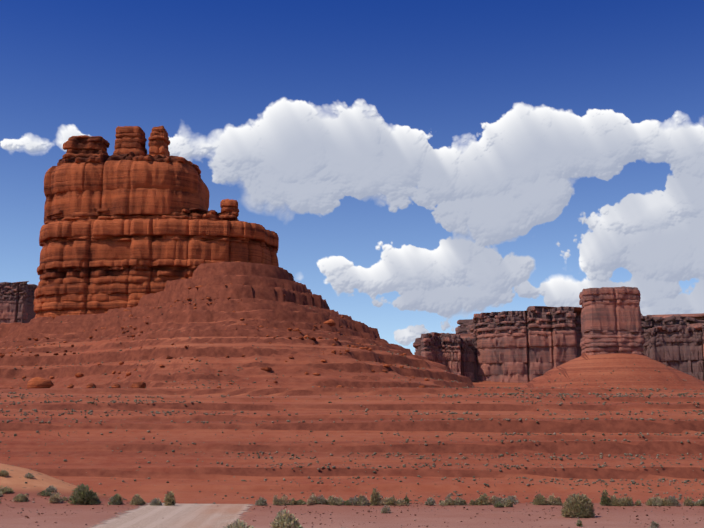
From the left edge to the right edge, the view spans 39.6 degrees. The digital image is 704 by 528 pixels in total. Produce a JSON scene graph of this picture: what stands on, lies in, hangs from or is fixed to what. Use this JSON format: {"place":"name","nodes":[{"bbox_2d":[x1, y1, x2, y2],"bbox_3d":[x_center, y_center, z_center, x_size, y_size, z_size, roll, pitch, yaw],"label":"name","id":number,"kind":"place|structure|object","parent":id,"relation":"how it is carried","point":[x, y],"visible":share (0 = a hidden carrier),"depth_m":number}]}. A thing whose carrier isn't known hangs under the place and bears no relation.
{"place":"outdoors","nodes":[
{"label":"outdoors","id":0,"kind":"place"},
{"bbox_2d":[0,262,703,527],"bbox_3d":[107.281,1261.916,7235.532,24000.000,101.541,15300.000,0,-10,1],"label":"ground","id":1,"kind":"structure","parent":0,"point":[262,290],"depth_m":257.33},
{"bbox_2d":[0,281,37,323],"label":"mesa","id":2,"kind":"structure","parent":1,"relation":"on","point":[17,301],"depth_m":2485.35},
{"bbox_2d":[34,218,278,318],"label":"butte","id":3,"kind":"object","parent":1,"relation":"on","point":[97,267],"depth_m":505.26},
{"bbox_2d":[62,135,109,159],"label":"butte knob","id":4,"kind":"object","parent":3,"relation":"on","point":[82,146],"visible":0.46,"depth_m":533.03},
{"bbox_2d":[44,152,209,224],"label":"upper butte tier","id":5,"kind":"object","parent":3,"relation":"on","point":[130,183],"visible":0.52,"depth_m":517.53},
{"bbox_2d":[113,126,146,155],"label":"rock pinnacle","id":6,"kind":"object","parent":3,"relation":"on","point":[133,139],"visible":0.58,"depth_m":538.12},
{"bbox_2d":[44,208,243,223],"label":"rock ledge","id":7,"kind":"object","parent":3,"relation":"attached to","point":[210,215],"visible":0.19,"depth_m":513.58},
{"bbox_2d":[148,126,169,155],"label":"rock pinnacle","id":8,"kind":"object","parent":3,"relation":"on","point":[159,141],"visible":0.54,"depth_m":539.09},
{"bbox_2d":[219,199,238,220],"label":"rock pinnacle","id":9,"kind":"object","parent":3,"relation":"on","point":[229,209],"visible":0.98,"depth_m":514.95},
{"bbox_2d":[87,503,254,527],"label":"dirt road","id":10,"kind":"structure","parent":1,"relation":"on","point":[177,515],"depth_m":83.06},
{"bbox_2d":[0,283,466,388],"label":"boulders","id":11,"kind":"object","parent":1,"relation":"on","point":[37,382],"visible":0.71,"depth_m":420.00},
{"bbox_2d":[0,299,703,503],"bbox_3d":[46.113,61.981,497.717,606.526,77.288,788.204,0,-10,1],"label":"scrub dots","id":12,"kind":"object","parent":1,"relation":"on","point":[601,455],"visible":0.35,"depth_m":253.38},
{"bbox_2d":[0,469,703,527],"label":"shrubs","id":13,"kind":"object","parent":1,"relation":"on","point":[580,506],"visible":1,"depth_m":96.42},
{"bbox_2d":[0,497,703,527],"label":"pebbles","id":14,"kind":"object","parent":1,"relation":"on","point":[33,501],"visible":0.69,"depth_m":85.91},
{"bbox_2d":[413,332,478,380],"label":"rock cliff","id":15,"kind":"structure","parent":1,"relation":"on","point":[455,354],"depth_m":1363.65},
{"bbox_2d":[455,306,703,382],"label":"mesa","id":16,"kind":"structure","parent":1,"relation":"on","point":[530,343],"depth_m":1362.78},
{"bbox_2d":[579,286,644,354],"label":"pillar rock","id":17,"kind":"object","parent":1,"relation":"on","point":[610,319],"visible":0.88,"depth_m":876.25},
{"bbox_2d":[642,323,703,380],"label":"mesa","id":18,"kind":"structure","parent":1,"relation":"on","point":[680,348],"depth_m":1309.10},
{"bbox_2d":[0,98,703,344],"bbox_3d":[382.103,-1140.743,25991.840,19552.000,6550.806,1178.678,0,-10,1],"label":"cloud","id":19,"kind":"structure","parent":0,"point":[512,173],"depth_m":25946.42},
{"bbox_2d":[0,0,703,354],"label":"sky","id":20,"kind":"structure","parent":0,"point":[442,69]}
]}

